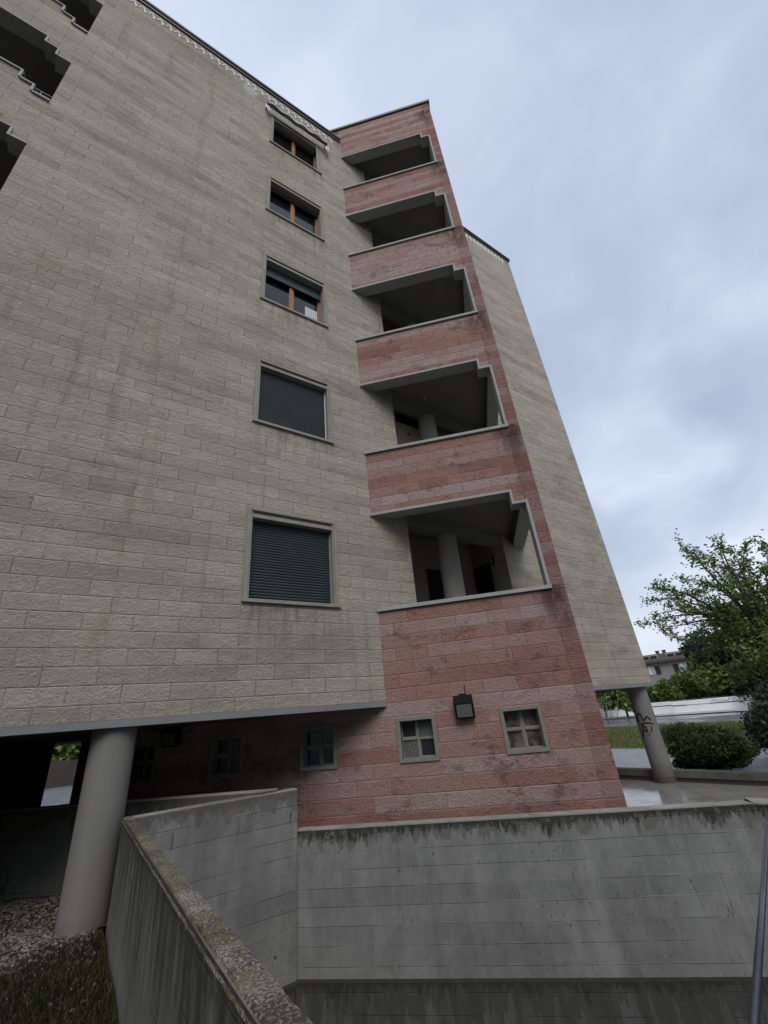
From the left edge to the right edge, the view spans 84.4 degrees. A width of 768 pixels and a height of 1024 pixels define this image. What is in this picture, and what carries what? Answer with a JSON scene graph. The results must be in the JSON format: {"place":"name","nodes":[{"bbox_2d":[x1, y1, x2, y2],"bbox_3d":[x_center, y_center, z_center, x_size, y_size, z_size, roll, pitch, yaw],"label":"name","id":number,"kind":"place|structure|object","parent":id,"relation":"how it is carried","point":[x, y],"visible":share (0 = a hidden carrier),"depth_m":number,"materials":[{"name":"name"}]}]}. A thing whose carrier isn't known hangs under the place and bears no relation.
{"place":"outdoors","nodes":[
{"label":"outdoors","id":0,"kind":"place"},
{"bbox_2d":[0,894,117,1023],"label":"bank","id":1,"kind":"structure","parent":0,"point":[26,927],"depth_m":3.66,"materials":[{"name":"grey gravel"}]},
{"bbox_2d":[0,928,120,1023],"bbox_3d":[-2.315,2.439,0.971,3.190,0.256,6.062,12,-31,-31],"label":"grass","id":2,"kind":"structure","parent":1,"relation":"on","point":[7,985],"depth_m":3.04,"materials":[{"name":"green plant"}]},
{"bbox_2d":[45,759,77,788],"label":"garden wall","id":3,"kind":"structure","parent":0,"point":[61,773],"depth_m":25.73,"materials":[{"name":"grey concrete"}]},
{"bbox_2d":[41,748,767,805],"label":"paving","id":4,"kind":"structure","parent":0,"point":[634,758],"depth_m":14.63,"materials":[{"name":"grey concrete"}]},
{"bbox_2d":[660,720,761,769],"bbox_3d":[8.272,5.998,10.901,2.371,1.153,2.265,12,-31,-31],"label":"juniper bush","id":5,"kind":"object","parent":4,"relation":"on","point":[702,747],"visible":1,"depth_m":10.35,"materials":[{"name":"green plant"}]},
{"bbox_2d":[739,679,767,753],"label":"round shrub","id":6,"kind":"object","parent":4,"relation":"on","point":[756,721],"visible":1,"depth_m":10.83,"materials":[{"name":"green plant"}]},
{"bbox_2d":[62,710,747,913],"bbox_3d":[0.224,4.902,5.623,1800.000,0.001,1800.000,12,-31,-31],"label":"ground","id":7,"kind":"structure","parent":0,"point":[657,716],"depth_m":37.68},
{"bbox_2d":[51,743,80,761],"bbox_3d":[-23.237,17.068,30.562,6.255,4.755,5.513,12,-31,-31],"label":"garden tree","id":8,"kind":"object","parent":7,"relation":"on","point":[66,752],"visible":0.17,"depth_m":30.07,"materials":[{"name":"green plant"}]},
{"bbox_2d":[0,788,277,899],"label":"retaining wall","id":9,"kind":"structure","parent":7,"relation":"on","point":[35,843],"depth_m":5.35,"materials":[{"name":"concrete"}]},
{"bbox_2d":[0,0,677,938],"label":"apartment building","id":10,"kind":"structure","parent":7,"relation":"on","point":[288,464],"depth_m":7.11,"materials":[{"name":"stone"}]},
{"bbox_2d":[129,742,158,785],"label":"window","id":11,"kind":"structure","parent":10,"relation":"in","point":[145,754],"depth_m":7.05,"materials":[{"name":"concrete"}]},
{"bbox_2d":[161,726,182,747],"bbox_3d":[-3.504,3.618,6.998,0.280,0.463,0.168,-10,-26,9],"label":"floodlight","id":12,"kind":"object","parent":10,"relation":"attached to","point":[171,736],"visible":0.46,"depth_m":6.91,"materials":[{"name":"black glass"}]},
{"bbox_2d":[207,733,243,778],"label":"window","id":13,"kind":"structure","parent":10,"relation":"in","point":[225,759],"depth_m":6.82,"materials":[{"name":"concrete"}]},
{"bbox_2d":[241,506,340,607],"bbox_3d":[-1.493,0.773,6.830,1.577,1.527,0.300,12,-31,-31],"label":"window","id":14,"kind":"structure","parent":10,"relation":"in","point":[289,561],"depth_m":6.80,"materials":[{"name":"plastic"}]},
{"bbox_2d":[252,357,333,443],"bbox_3d":[-1.774,-2.087,8.237,1.577,1.527,0.300,12,-31,-31],"label":"window","id":15,"kind":"structure","parent":10,"relation":"in","point":[283,400],"depth_m":8.23,"materials":[{"name":"plastic"}]},
{"bbox_2d":[260,252,328,327],"bbox_3d":[-2.054,-4.947,9.644,1.577,1.527,0.300,12,-31,-31],"label":"window","id":16,"kind":"structure","parent":10,"relation":"in","point":[283,287],"depth_m":9.75,"materials":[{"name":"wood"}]},
{"bbox_2d":[265,174,324,241],"bbox_3d":[-2.335,-7.807,11.052,1.577,1.527,0.300,12,-31,-31],"label":"window","id":17,"kind":"structure","parent":10,"relation":"in","point":[282,202],"depth_m":11.20,"materials":[{"name":"glass"}]},
{"bbox_2d":[269,115,321,174],"bbox_3d":[-2.615,-10.667,12.459,1.577,1.527,0.300,12,-31,-31],"label":"window","id":18,"kind":"structure","parent":10,"relation":"in","point":[281,136],"depth_m":12.62,"materials":[{"name":"glass"}]},
{"bbox_2d":[266,101,328,169],"bbox_3d":[-2.506,-10.898,12.361,1.987,1.630,0.232,12,-31,-31],"label":"awning","id":19,"kind":"object","parent":10,"relation":"attached to","point":[293,121],"visible":1,"depth_m":12.54,"materials":[{"name":"fabric"}]},
{"bbox_2d":[300,724,337,771],"bbox_3d":[-0.994,3.648,6.574,0.592,0.597,0.180,-10,-26,9],"label":"window","id":20,"kind":"structure","parent":10,"relation":"in","point":[318,744],"depth_m":6.59,"materials":[{"name":"concrete"}]},
{"bbox_2d":[393,412,419,444],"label":"window","id":21,"kind":"structure","parent":10,"relation":"in","point":[407,430],"depth_m":10.58,"materials":[{"name":"white paint"}]},
{"bbox_2d":[396,714,439,762],"bbox_3d":[0.529,3.428,6.430,0.592,0.597,0.370,-10,-26,9],"label":"window","id":22,"kind":"structure","parent":10,"relation":"in","point":[418,734],"depth_m":6.37,"materials":[{"name":"concrete"}]},
{"bbox_2d":[427,569,444,600],"bbox_3d":[1.449,2.379,9.300,0.900,2.270,0.039,12,-31,-31],"label":"door","id":23,"kind":"structure","parent":10,"relation":"in","point":[434,576],"depth_m":9.48,"materials":[{"name":"black"}]},
{"bbox_2d":[453,686,474,719],"bbox_3d":[1.174,2.811,6.289,0.280,0.463,0.168,-10,-26,9],"label":"floodlight","id":24,"kind":"object","parent":10,"relation":"attached to","point":[463,706],"visible":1,"depth_m":6.19,"materials":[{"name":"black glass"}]},
{"bbox_2d":[473,563,495,593],"bbox_3d":[2.450,2.388,9.677,0.029,2.410,0.530,12,-31,-31],"label":"door","id":25,"kind":"structure","parent":10,"relation":"in","point":[484,581],"depth_m":10.03,"materials":[{"name":"black"}]},
{"bbox_2d":[489,555,494,565],"bbox_3d":[2.515,1.133,9.948,0.075,0.260,0.150,12,-31,-31],"label":"bulkhead light","id":26,"kind":"object","parent":10,"relation":"attached to","point":[491,560],"visible":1,"depth_m":9.91,"materials":[{"name":"black glass"}]},
{"bbox_2d":[499,704,550,754],"bbox_3d":[2.032,3.168,6.202,0.592,0.597,0.370,-10,-26,9],"label":"window","id":27,"kind":"structure","parent":10,"relation":"in","point":[524,730],"depth_m":6.14,"materials":[{"name":"concrete"}]},
{"bbox_2d":[643,648,695,698],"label":"house","id":28,"kind":"structure","parent":7,"relation":"on","point":[664,664],"depth_m":75.94,"materials":[{"name":"grey paint"}]},
{"bbox_2d":[647,666,661,674],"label":"window","id":29,"kind":"structure","parent":28,"relation":"in","point":[654,670],"depth_m":76.41,"materials":[{"name":"grey paint"}]},
{"bbox_2d":[673,662,690,671],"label":"window","id":30,"kind":"structure","parent":28,"relation":"in","point":[676,666],"depth_m":74.62,"materials":[{"name":"grey paint"}]},
{"bbox_2d":[646,675,726,702],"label":"hedge","id":31,"kind":"object","parent":7,"relation":"on","point":[653,698],"visible":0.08,"depth_m":43.16,"materials":[{"name":"green plant"}]},
{"bbox_2d":[669,666,705,698],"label":"background tree","id":32,"kind":"object","parent":7,"relation":"on","point":[673,679],"visible":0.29,"depth_m":44.42,"materials":[{"name":"green plant"}]},
{"bbox_2d":[680,631,731,665],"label":"background tree","id":33,"kind":"object","parent":7,"relation":"on","point":[684,648],"visible":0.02,"depth_m":50.26,"materials":[{"name":"green plant"}]},
{"bbox_2d":[688,634,757,696],"bbox_3d":[32.765,15.063,40.387,6.902,6.593,5.515,-15,-28,18],"label":"background tree","id":34,"kind":"object","parent":7,"relation":"on","point":[708,677],"visible":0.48,"depth_m":39.47,"materials":[{"name":"green plant"}]},
{"bbox_2d":[686,600,767,704],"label":"background tree","id":35,"kind":"object","parent":7,"relation":"on","point":[749,688],"visible":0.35,"depth_m":38.33,"materials":[{"name":"green plant"}]},
{"bbox_2d":[64,779,767,806],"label":"plaza","id":36,"kind":"structure","parent":0,"point":[643,793],"depth_m":8.62,"materials":[{"name":"concrete"}]},
{"bbox_2d":[616,767,767,785],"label":"planter wall","id":37,"kind":"structure","parent":36,"relation":"on","point":[749,778],"depth_m":9.38,"materials":[{"name":"concrete"}]},
{"bbox_2d":[148,0,767,655],"label":"sky","id":38,"kind":"structure","parent":0,"point":[615,152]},
{"bbox_2d":[403,726,765,747],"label":"lawn","id":39,"kind":"structure","parent":0,"point":[641,738],"depth_m":18.87,"materials":[{"name":"green plant"}]},
{"bbox_2d":[634,526,767,682],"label":"maple tree","id":40,"kind":"object","parent":39,"relation":"on","point":[750,604],"visible":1,"depth_m":17.45,"materials":[{"name":"green plant"}]},
{"bbox_2d":[600,701,673,716],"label":"roadside wall","id":41,"kind":"structure","parent":0,"point":[661,707],"depth_m":43.26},
{"bbox_2d":[602,708,747,718],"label":"pavement","id":42,"kind":"structure","parent":0,"point":[726,710],"depth_m":38.45,"materials":[{"name":"grey concrete"}]},
{"bbox_2d":[595,691,615,716],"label":"background tree","id":43,"kind":"object","parent":42,"relation":"on","point":[600,694],"visible":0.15,"depth_m":45.77,"materials":[{"name":"green plant"}]},
{"bbox_2d":[599,689,633,717],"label":"background tree","id":44,"kind":"object","parent":42,"relation":"on","point":[621,697],"visible":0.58,"depth_m":41.87,"materials":[{"name":"green plant"}]},
{"bbox_2d":[652,677,686,701],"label":"background tree","id":45,"kind":"object","parent":42,"relation":"on","point":[665,689],"visible":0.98,"depth_m":43.35,"materials":[{"name":"green plant"}]},
{"bbox_2d":[603,709,739,718],"bbox_3d":[24.167,20.325,42.073,1.620,0.014,80.000,12,-31,-31],"label":"kerb line","id":46,"kind":"object","parent":42,"relation":"on","point":[688,712],"visible":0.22,"depth_m":37.45,"materials":[{"name":"concrete"}]},
{"bbox_2d":[670,694,756,712],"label":"roadside wall","id":47,"kind":"structure","parent":42,"relation":"on","point":[710,703],"depth_m":38.70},
{"bbox_2d":[603,711,748,726],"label":"road","id":48,"kind":"structure","parent":0,"point":[714,717],"depth_m":31.93,"materials":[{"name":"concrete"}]},
{"bbox_2d":[598,696,617,719],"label":"sapling thicket","id":49,"kind":"object","parent":48,"relation":"on","point":[602,710],"visible":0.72,"depth_m":40.77,"materials":[{"name":"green plant"}]},
{"bbox_2d":[605,720,766,747],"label":"meadow grass","id":50,"kind":"structure","parent":0,"point":[731,724],"depth_m":20.48,"materials":[{"name":"green plant"}]},
{"label":"ramp floor","id":51,"kind":"structure","parent":0,"visible":0},
{"bbox_2d":[105,816,313,1023],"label":"ramp wall","id":52,"kind":"structure","parent":51,"relation":"on","point":[177,951],"depth_m":1.97,"materials":[{"name":"concrete"}]},
{"bbox_2d":[132,788,296,1002],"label":"ramp wall","id":53,"kind":"structure","parent":51,"relation":"on","point":[233,861],"depth_m":4.66,"materials":[{"name":"concrete"}]},
{"bbox_2d":[293,800,767,1023],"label":"ramp wall","id":54,"kind":"structure","parent":51,"relation":"on","point":[640,915],"depth_m":4.39,"materials":[{"name":"concrete"}]},
{"bbox_2d":[744,797,767,829],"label":"ramp wall","id":55,"kind":"structure","parent":51,"relation":"on","point":[761,805],"depth_m":4.37,"materials":[{"name":"concrete"}]},
{"bbox_2d":[748,824,767,1023],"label":"handrail","id":56,"kind":"object","parent":51,"relation":"on","point":[755,1003],"visible":1,"depth_m":1.72,"materials":[{"name":"metal"}]}
]}

